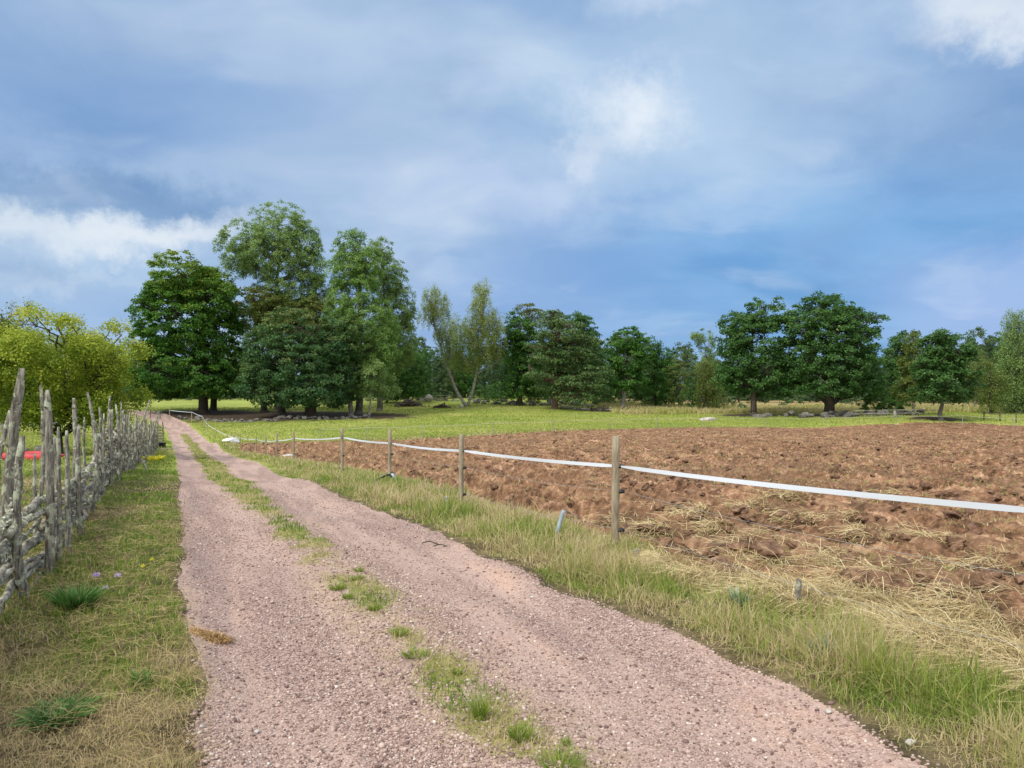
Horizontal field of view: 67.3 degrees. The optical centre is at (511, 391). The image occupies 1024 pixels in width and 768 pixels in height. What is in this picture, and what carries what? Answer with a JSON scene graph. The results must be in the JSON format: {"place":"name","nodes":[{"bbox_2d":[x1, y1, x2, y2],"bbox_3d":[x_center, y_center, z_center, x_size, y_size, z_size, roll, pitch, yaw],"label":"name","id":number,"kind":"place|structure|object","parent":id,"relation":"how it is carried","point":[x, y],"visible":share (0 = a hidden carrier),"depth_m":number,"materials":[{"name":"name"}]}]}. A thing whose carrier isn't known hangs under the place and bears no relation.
{"place":"outdoors","nodes":[
{"label":"outdoors","id":0,"kind":"place"},
{"bbox_2d":[0,395,1023,767],"bbox_3d":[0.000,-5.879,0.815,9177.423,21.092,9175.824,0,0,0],"label":"ground","id":1,"kind":"structure","parent":0,"point":[626,609],"depth_m":5.16,"materials":[{"name":"green plant"}]},
{"bbox_2d":[0,297,40,430],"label":"birch tree","id":2,"kind":"object","parent":1,"relation":"on","point":[3,320],"visible":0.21,"depth_m":62.30,"materials":[{"name":"green plant"}]},
{"bbox_2d":[1,451,64,459],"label":"kayak","id":3,"kind":"object","parent":1,"relation":"on","point":[29,455],"visible":0.27,"depth_m":24.30,"materials":[{"name":"red plastic"}]},
{"bbox_2d":[4,689,108,733],"bbox_3d":[-2.113,1.494,3.592,0.466,0.070,0.506,0,0,0],"label":"clover patch","id":4,"kind":"object","parent":1,"relation":"on","point":[36,719],"visible":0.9,"depth_m":3.60,"materials":[{"name":"green plant"}]},
{"bbox_2d":[39,580,111,611],"bbox_3d":[-3.071,1.443,5.406,0.472,0.150,0.497,0,0,-43],"label":"grass tuft","id":5,"kind":"object","parent":1,"relation":"on","point":[73,597],"visible":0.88,"depth_m":5.37,"materials":[{"name":"green plant"}]},
{"bbox_2d":[0,300,155,453],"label":"apple tree","id":6,"kind":"object","parent":1,"relation":"on","point":[100,359],"visible":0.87,"depth_m":31.98,"materials":[{"name":"green plant"}]},
{"bbox_2d":[0,368,158,613],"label":"pole fence","id":7,"kind":"object","parent":1,"relation":"on","point":[120,456],"visible":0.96,"depth_m":6.98,"materials":[{"name":"grey wood"}]},
{"bbox_2d":[0,439,246,767],"bbox_3d":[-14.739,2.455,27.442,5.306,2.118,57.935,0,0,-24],"label":"short grass","id":8,"kind":"structure","parent":1,"relation":"on","point":[121,562],"depth_m":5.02,"materials":[{"name":"green plant"}]},
{"bbox_2d":[126,665,156,685],"bbox_3d":[-1.950,1.489,4.028,0.176,0.090,0.172,0,0,0],"label":"herb tuft","id":9,"kind":"object","parent":1,"relation":"on","point":[137,677],"visible":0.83,"depth_m":4.04,"materials":[{"name":"green plant"}]},
{"bbox_2d":[142,454,166,460],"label":"yellow herb","id":10,"kind":"object","parent":1,"relation":"on","point":[158,458],"visible":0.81,"depth_m":25.66,"materials":[{"name":"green plant"}]},
{"bbox_2d":[123,249,247,412],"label":"chestnut tree","id":11,"kind":"object","parent":1,"relation":"on","point":[181,292],"visible":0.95,"depth_m":100.38,"materials":[{"name":"green plant"}]},
{"bbox_2d":[177,415,278,421],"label":"stone wall","id":12,"kind":"structure","parent":1,"relation":"on","point":[197,418],"depth_m":92.87,"materials":[{"name":"grey stone"}]},
{"bbox_2d":[208,293,253,410],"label":"maple tree","id":13,"kind":"object","parent":1,"relation":"on","point":[213,404],"visible":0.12,"depth_m":107.66,"materials":[{"name":"green plant"}]},
{"bbox_2d":[212,200,336,409],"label":"poplar tree","id":14,"kind":"object","parent":1,"relation":"on","point":[248,260],"visible":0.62,"depth_m":109.86,"materials":[{"name":"green plant"}]},
{"bbox_2d":[259,341,307,414],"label":"dark maple tree","id":15,"kind":"object","parent":1,"relation":"on","point":[280,411],"visible":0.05,"depth_m":100.71,"materials":[{"name":"green plant"}]},
{"bbox_2d":[230,285,337,411],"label":"autumn maple tree","id":16,"kind":"object","parent":1,"relation":"on","point":[264,303],"visible":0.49,"depth_m":104.56,"materials":[{"name":"green plant"}]},
{"bbox_2d":[232,305,366,416],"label":"dark maple tree","id":17,"kind":"object","parent":1,"relation":"on","point":[267,380],"visible":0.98,"depth_m":95.15,"materials":[{"name":"green plant"}]},
{"bbox_2d":[273,414,370,419],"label":"stone wall","id":18,"kind":"structure","parent":1,"relation":"on","point":[298,417],"depth_m":93.72,"materials":[{"name":"grey stone"}]},
{"bbox_2d":[341,349,370,415],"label":"slender tree","id":19,"kind":"object","parent":1,"relation":"on","point":[350,407],"visible":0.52,"depth_m":98.69,"materials":[{"name":"green plant"}]},
{"bbox_2d":[318,227,406,413],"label":"poplar tree","id":20,"kind":"object","parent":1,"relation":"on","point":[360,270],"visible":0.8,"depth_m":101.14,"materials":[{"name":"green plant"}]},
{"bbox_2d":[351,358,402,414],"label":"sapling tree","id":21,"kind":"object","parent":1,"relation":"on","point":[376,386],"visible":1,"depth_m":98.44,"materials":[{"name":"green plant"}]},
{"bbox_2d":[367,235,419,410],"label":"poplar tree","id":22,"kind":"object","parent":1,"relation":"on","point":[406,316],"visible":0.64,"depth_m":109.17,"materials":[{"name":"green plant"}]},
{"bbox_2d":[372,345,432,402],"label":"leafy tree","id":23,"kind":"object","parent":1,"relation":"on","point":[407,378],"visible":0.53,"depth_m":126.98,"materials":[{"name":"green plant"}]},
{"bbox_2d":[392,398,430,406],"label":"brush pile","id":24,"kind":"object","parent":1,"relation":"on","point":[410,403],"visible":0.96,"depth_m":118.35,"materials":[{"name":"brown plant"}]},
{"bbox_2d":[412,345,443,396],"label":"woodland tree","id":25,"kind":"object","parent":1,"relation":"on","point":[429,356],"visible":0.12,"depth_m":148.95,"materials":[{"name":"green plant"}]},
{"bbox_2d":[414,382,441,398],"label":"undergrowth bush","id":26,"kind":"object","parent":1,"relation":"on","point":[427,389],"visible":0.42,"depth_m":137.32,"materials":[{"name":"green plant"}]},
{"bbox_2d":[412,398,459,400],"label":"stone wall","id":27,"kind":"structure","parent":1,"relation":"on","point":[445,399],"depth_m":133.01,"materials":[{"name":"grey stone"}]},
{"bbox_2d":[423,346,454,397],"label":"woodland tree","id":28,"kind":"object","parent":1,"relation":"on","point":[437,368],"visible":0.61,"depth_m":141.37,"materials":[{"name":"green plant"}]},
{"bbox_2d":[429,383,458,398],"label":"undergrowth bush","id":29,"kind":"object","parent":1,"relation":"on","point":[444,392],"visible":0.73,"depth_m":139.63,"materials":[{"name":"green plant"}]},
{"bbox_2d":[440,354,467,394],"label":"woodland tree","id":30,"kind":"object","parent":1,"relation":"on","point":[449,383],"visible":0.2,"depth_m":149.00,"materials":[{"name":"green plant"}]},
{"bbox_2d":[416,275,508,405],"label":"birch tree","id":31,"kind":"object","parent":1,"relation":"on","point":[470,336],"visible":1,"depth_m":117.95,"materials":[{"name":"green plant"}]},
{"bbox_2d":[451,348,480,397],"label":"woodland tree","id":32,"kind":"object","parent":1,"relation":"on","point":[464,386],"visible":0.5,"depth_m":144.19,"materials":[{"name":"green plant"}]},
{"bbox_2d":[467,383,499,399],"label":"undergrowth bush","id":33,"kind":"object","parent":1,"relation":"on","point":[481,395],"visible":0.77,"depth_m":135.96,"materials":[{"name":"green plant"}]},
{"bbox_2d":[476,348,510,396],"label":"woodland tree","id":34,"kind":"object","parent":1,"relation":"on","point":[492,378],"visible":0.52,"depth_m":142.52,"materials":[{"name":"green plant"}]},
{"bbox_2d":[487,380,514,401],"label":"undergrowth bush","id":35,"kind":"object","parent":1,"relation":"on","point":[495,394],"visible":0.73,"depth_m":132.76,"materials":[{"name":"green plant"}]},
{"bbox_2d":[488,348,522,396],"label":"woodland tree","id":36,"kind":"object","parent":1,"relation":"on","point":[505,370],"visible":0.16,"depth_m":147.36,"materials":[{"name":"green plant"}]},
{"bbox_2d":[0,403,1023,468],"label":"meadow grass","id":37,"kind":"structure","parent":1,"relation":"on","point":[341,426],"depth_m":87.85,"materials":[{"name":"green plant"}]},
{"bbox_2d":[8,326,1022,401],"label":"wood","id":38,"kind":"object","parent":1,"relation":"on","point":[747,398],"visible":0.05,"depth_m":182.33,"materials":[{"name":"green plant"}]},
{"bbox_2d":[499,311,544,405],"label":"oak tree","id":39,"kind":"object","parent":1,"relation":"on","point":[517,337],"visible":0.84,"depth_m":120.61,"materials":[{"name":"green plant"}]},
{"bbox_2d":[512,303,543,402],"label":"pine tree","id":40,"kind":"object","parent":1,"relation":"on","point":[527,311],"visible":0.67,"depth_m":129.56,"materials":[{"name":"green plant"}]},
{"bbox_2d":[467,398,594,406],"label":"stone wall","id":41,"kind":"structure","parent":1,"relation":"on","point":[514,402],"depth_m":124.42,"materials":[{"name":"grey stone"}]},
{"bbox_2d":[523,394,550,402],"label":"undergrowth bush","id":42,"kind":"object","parent":1,"relation":"on","point":[543,398],"visible":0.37,"depth_m":129.03,"materials":[{"name":"green plant"}]},
{"bbox_2d":[556,510,565,537],"bbox_3d":[0.503,1.446,8.200,0.137,0.380,0.044,0,0,0],"label":"pipe","id":43,"kind":"object","parent":1,"relation":"on","point":[561,517],"visible":0.64,"depth_m":8.18,"materials":[{"name":"white plastic"}]},
{"bbox_2d":[521,309,614,408],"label":"pine tree","id":44,"kind":"object","parent":1,"relation":"on","point":[569,342],"visible":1,"depth_m":112.71,"materials":[{"name":"green plant"}]},
{"bbox_2d":[556,311,606,401],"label":"oak tree","id":45,"kind":"object","parent":1,"relation":"on","point":[578,317],"visible":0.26,"depth_m":129.38,"materials":[{"name":"green plant"}]},
{"bbox_2d":[573,387,611,405],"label":"undergrowth bush","id":46,"kind":"object","parent":1,"relation":"on","point":[607,399],"visible":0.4,"depth_m":127.30,"materials":[{"name":"green plant"}]},
{"bbox_2d":[169,409,1023,646],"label":"tape fence","id":47,"kind":"object","parent":1,"relation":"on","point":[616,466],"visible":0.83,"depth_m":7.76,"materials":[{"name":"timber"},{"name":"white plastic"},{"name":"black plastic"}]},
{"bbox_2d":[567,405,629,411],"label":"brush pile","id":48,"kind":"object","parent":1,"relation":"on","point":[602,408],"visible":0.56,"depth_m":110.77,"materials":[{"name":"brown plant"}]},
{"bbox_2d":[591,355,619,399],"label":"woodland tree","id":49,"kind":"object","parent":1,"relation":"on","point":[606,364],"visible":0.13,"depth_m":141.48,"materials":[{"name":"green plant"}]},
{"bbox_2d":[596,385,621,403],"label":"undergrowth bush","id":50,"kind":"object","parent":1,"relation":"on","point":[612,399],"visible":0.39,"depth_m":128.31,"materials":[{"name":"green plant"}]},
{"bbox_2d":[211,427,1023,767],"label":"verge grass","id":51,"kind":"structure","parent":1,"relation":"on","point":[567,547],"depth_m":5.17,"materials":[{"name":"green plant"}]},
{"bbox_2d":[599,326,651,406],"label":"ash tree","id":52,"kind":"object","parent":1,"relation":"on","point":[628,346],"visible":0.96,"depth_m":115.84,"materials":[{"name":"green plant"}]},
{"bbox_2d":[625,390,662,403],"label":"undergrowth bush","id":53,"kind":"object","parent":1,"relation":"on","point":[631,394],"visible":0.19,"depth_m":127.63,"materials":[{"name":"green plant"}]},
{"bbox_2d":[637,349,666,399],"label":"woodland tree","id":54,"kind":"object","parent":1,"relation":"on","point":[651,372],"visible":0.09,"depth_m":145.03,"materials":[{"name":"green plant"}]},
{"bbox_2d":[626,332,682,405],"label":"leafy tree","id":55,"kind":"object","parent":1,"relation":"on","point":[652,359],"visible":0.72,"depth_m":122.56,"materials":[{"name":"green plant"}]},
{"bbox_2d":[661,359,684,399],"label":"woodland tree","id":56,"kind":"object","parent":1,"relation":"on","point":[676,363],"visible":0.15,"depth_m":149.05,"materials":[{"name":"green plant"}]},
{"bbox_2d":[331,415,1015,437],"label":"string fence","id":57,"kind":"object","parent":1,"relation":"on","point":[665,418],"visible":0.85,"depth_m":79.50,"materials":[{"name":"brown wood"}]},
{"bbox_2d":[665,358,690,406],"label":"leafy shrub","id":58,"kind":"object","parent":1,"relation":"on","point":[678,384],"visible":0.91,"depth_m":120.61,"materials":[{"name":"green plant"}]},
{"bbox_2d":[672,342,695,400],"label":"pine tree","id":59,"kind":"object","parent":1,"relation":"on","point":[684,357],"visible":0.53,"depth_m":157.73,"materials":[{"name":"green plant"}]},
{"bbox_2d":[678,378,697,407],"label":"leafy shrub","id":60,"kind":"object","parent":1,"relation":"on","point":[690,395],"visible":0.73,"depth_m":117.58,"materials":[{"name":"green plant"}]},
{"bbox_2d":[683,361,702,399],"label":"woodland tree","id":61,"kind":"object","parent":1,"relation":"on","point":[691,372],"visible":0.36,"depth_m":149.96,"materials":[{"name":"green plant"}]},
{"bbox_2d":[688,328,715,377],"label":"aspen tree","id":62,"kind":"object","parent":1,"relation":"on","point":[695,335],"visible":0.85,"depth_m":124.05,"materials":[{"name":"green plant"}]},
{"bbox_2d":[693,357,728,408],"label":"birch sapling","id":63,"kind":"object","parent":1,"relation":"on","point":[707,392],"visible":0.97,"depth_m":114.28,"materials":[{"name":"green plant"}]},
{"bbox_2d":[708,356,732,402],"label":"woodland tree","id":64,"kind":"object","parent":1,"relation":"on","point":[716,371],"visible":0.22,"depth_m":145.76,"materials":[{"name":"green plant"}]},
{"bbox_2d":[713,391,741,405],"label":"undergrowth bush","id":65,"kind":"object","parent":1,"relation":"on","point":[733,401],"visible":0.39,"depth_m":124.21,"materials":[{"name":"green plant"}]},
{"bbox_2d":[727,584,751,606],"bbox_3d":[1.662,1.490,5.598,0.199,0.148,0.215,0,0,0],"label":"herb","id":66,"kind":"object","parent":1,"relation":"on","point":[735,596],"visible":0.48,"depth_m":5.60,"materials":[{"name":"green plant"}]},
{"bbox_2d":[710,295,794,414],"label":"oak tree","id":67,"kind":"object","parent":1,"relation":"on","point":[737,344],"visible":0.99,"depth_m":99.58,"materials":[{"name":"green plant"}]},
{"bbox_2d":[749,362,774,401],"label":"woodland tree","id":68,"kind":"object","parent":1,"relation":"on","point":[760,398],"visible":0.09,"depth_m":154.52,"materials":[{"name":"green plant"}]},
{"bbox_2d":[763,394,803,405],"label":"undergrowth bush","id":69,"kind":"object","parent":1,"relation":"on","point":[800,400],"visible":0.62,"depth_m":127.70,"materials":[{"name":"green plant"}]},
{"bbox_2d":[777,363,803,402],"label":"woodland tree","id":70,"kind":"object","parent":1,"relation":"on","point":[790,397],"visible":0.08,"depth_m":149.51,"materials":[{"name":"green plant"}]},
{"bbox_2d":[795,579,801,603],"bbox_3d":[2.073,1.525,5.571,0.048,0.342,0.044,0,0,30],"label":"stump post","id":71,"kind":"object","parent":1,"relation":"on","point":[798,587],"visible":0.57,"depth_m":5.56,"materials":[{"name":"grey wood"}]},
{"bbox_2d":[593,400,1023,413],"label":"rough grass","id":72,"kind":"structure","parent":1,"relation":"on","point":[637,408],"depth_m":107.84,"materials":[{"name":"plant"}]},
{"bbox_2d":[802,356,824,401],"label":"woodland tree","id":73,"kind":"object","parent":1,"relation":"on","point":[816,398],"visible":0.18,"depth_m":157.77,"materials":[{"name":"green plant"}]},
{"bbox_2d":[804,632,833,657],"bbox_3d":[1.784,1.470,4.458,0.177,0.149,0.245,0,0,17],"label":"herb","id":74,"kind":"object","parent":1,"relation":"on","point":[826,645],"visible":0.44,"depth_m":4.47,"materials":[{"name":"green plant"}]},
{"bbox_2d":[770,290,890,411],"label":"oak tree","id":75,"kind":"object","parent":1,"relation":"on","point":[853,351],"visible":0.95,"depth_m":96.14,"materials":[{"name":"green plant"}]},
{"bbox_2d":[752,409,925,417],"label":"stone wall","id":76,"kind":"structure","parent":1,"relation":"on","point":[844,413],"depth_m":95.44,"materials":[{"name":"grey stone"}]},
{"bbox_2d":[839,393,868,404],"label":"undergrowth bush","id":77,"kind":"object","parent":1,"relation":"on","point":[844,401],"visible":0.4,"depth_m":128.26,"materials":[{"name":"green plant"}]},
{"bbox_2d":[861,388,905,411],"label":"leafy shrub","id":78,"kind":"object","parent":1,"relation":"on","point":[890,405],"visible":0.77,"depth_m":96.80,"materials":[{"name":"green plant"}]},
{"bbox_2d":[853,408,937,416],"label":"rail fence","id":79,"kind":"object","parent":1,"relation":"on","point":[874,410],"visible":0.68,"depth_m":92.21,"materials":[{"name":"grey wood"}]},
{"bbox_2d":[875,330,920,399],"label":"oak tree","id":80,"kind":"object","parent":1,"relation":"on","point":[890,365],"visible":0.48,"depth_m":117.39,"materials":[{"name":"green plant"}]},
{"bbox_2d":[890,329,926,414],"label":"slender tree","id":81,"kind":"object","parent":1,"relation":"on","point":[907,382],"visible":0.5,"depth_m":92.85,"materials":[{"name":"green plant"}]},
{"bbox_2d":[904,327,988,420],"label":"alder tree","id":82,"kind":"object","parent":1,"relation":"on","point":[946,362],"visible":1,"depth_m":84.89,"materials":[{"name":"green plant"}]},
{"bbox_2d":[963,345,996,405],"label":"birch tree","id":83,"kind":"object","parent":1,"relation":"on","point":[979,379],"visible":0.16,"depth_m":115.94,"materials":[{"name":"green plant"}]},
{"bbox_2d":[970,350,992,401],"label":"pine tree","id":84,"kind":"object","parent":1,"relation":"on","point":[985,358],"visible":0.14,"depth_m":148.97,"materials":[{"name":"green plant"}]},
{"bbox_2d":[965,332,1005,399],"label":"woodland tree","id":85,"kind":"object","parent":1,"relation":"on","point":[990,347],"visible":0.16,"depth_m":159.60,"materials":[{"name":"green plant"}]},
{"bbox_2d":[964,359,1012,413],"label":"birch tree","id":86,"kind":"object","parent":1,"relation":"on","point":[992,402],"visible":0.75,"depth_m":99.55,"materials":[{"name":"green plant"}]},
{"bbox_2d":[983,411,1016,422],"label":"wire fence","id":87,"kind":"object","parent":1,"relation":"on","point":[1015,415],"visible":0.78,"depth_m":86.97,"materials":[{"name":"grey wood"}]},
{"bbox_2d":[984,329,1022,389],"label":"woodland tree","id":88,"kind":"object","parent":1,"relation":"on","point":[998,340],"visible":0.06,"depth_m":147.87,"materials":[{"name":"green plant"}]},
{"bbox_2d":[991,308,1023,413],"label":"birch tree","id":89,"kind":"object","parent":1,"relation":"on","point":[1013,363],"visible":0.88,"depth_m":103.47,"materials":[{"name":"green plant"}]},
{"bbox_2d":[0,0,1023,382],"label":"sky","id":90,"kind":"structure","parent":0,"point":[661,168],"materials":[{"name":"blue"}]},
{"bbox_2d":[122,409,939,767],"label":"gravel road","id":91,"kind":"structure","parent":0,"point":[180,433],"depth_m":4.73,"materials":[{"name":"grey gravel"}]},
{"bbox_2d":[188,625,238,643],"bbox_3d":[-1.928,1.556,4.932,0.376,0.113,0.301,0,0,0],"label":"hay scrap","id":92,"kind":"object","parent":91,"relation":"on","point":[209,635],"visible":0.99,"depth_m":4.91,"materials":[{"name":"beige plant"}]},
{"bbox_2d":[326,581,348,590],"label":"grass tuft","id":93,"kind":"object","parent":91,"relation":"on","point":[340,586],"visible":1,"depth_m":6.18,"materials":[{"name":"green plant"}]},
{"bbox_2d":[340,590,357,599],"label":"grass tuft","id":94,"kind":"object","parent":91,"relation":"on","point":[348,596],"visible":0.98,"depth_m":5.91,"materials":[{"name":"green plant"}]},
{"bbox_2d":[366,602,383,611],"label":"grass tuft","id":95,"kind":"object","parent":91,"relation":"on","point":[372,608],"visible":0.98,"depth_m":5.59,"materials":[{"name":"green plant"}]},
{"bbox_2d":[180,434,589,767],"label":"grass strip","id":96,"kind":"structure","parent":91,"relation":"on","point":[228,480],"depth_m":4.79,"materials":[{"name":"green plant"}]},
{"bbox_2d":[385,625,413,636],"bbox_3d":[-0.744,1.567,5.036,0.205,0.050,0.224,0,0,-41],"label":"grass tuft","id":97,"kind":"object","parent":91,"relation":"on","point":[397,633],"visible":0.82,"depth_m":5.03,"materials":[{"name":"green plant"}]},
{"bbox_2d":[395,644,434,659],"bbox_3d":[-0.588,1.568,4.638,0.274,0.050,0.262,0,0,-33],"label":"grass tuft","id":98,"kind":"object","parent":91,"relation":"on","point":[406,655],"visible":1,"depth_m":4.64,"materials":[{"name":"green plant"}]},
{"bbox_2d":[467,696,490,721],"bbox_3d":[-0.161,1.540,3.751,0.139,0.110,0.138,0,0,0],"label":"grass tuft","id":99,"kind":"object","parent":91,"relation":"on","point":[482,712],"visible":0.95,"depth_m":3.73,"materials":[{"name":"green plant"}]},
{"bbox_2d":[503,717,539,742],"bbox_3d":[0.036,1.560,3.532,0.183,0.070,0.212,0,0,-38],"label":"grass tuft","id":100,"kind":"object","parent":91,"relation":"on","point":[513,733],"visible":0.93,"depth_m":3.53,"materials":[{"name":"green plant"}]},
{"bbox_2d":[524,740,597,767],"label":"grass tuft","id":101,"kind":"object","parent":91,"relation":"on","point":[566,762],"visible":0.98,"depth_m":3.31,"materials":[{"name":"green plant"}]},
{"bbox_2d":[557,735,574,745],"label":"grass tuft","id":102,"kind":"object","parent":91,"relation":"on","point":[565,743],"visible":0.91,"depth_m":3.50,"materials":[{"name":"green plant"}]},
{"bbox_2d":[238,422,1023,644],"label":"ploughed field","id":103,"kind":"structure","parent":0,"point":[929,520],"depth_m":18.72,"materials":[{"name":"soil"}]},
{"bbox_2d":[246,429,1023,623],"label":"soil clods","id":104,"kind":"object","parent":103,"relation":"on","point":[955,544],"visible":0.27,"depth_m":10.42,"materials":[{"name":"brown soil"}]},
{"bbox_2d":[490,487,1023,707],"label":"straw","id":105,"kind":"object","parent":103,"relation":"on","point":[784,589],"visible":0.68,"depth_m":5.87,"materials":[{"name":"beige plant"}]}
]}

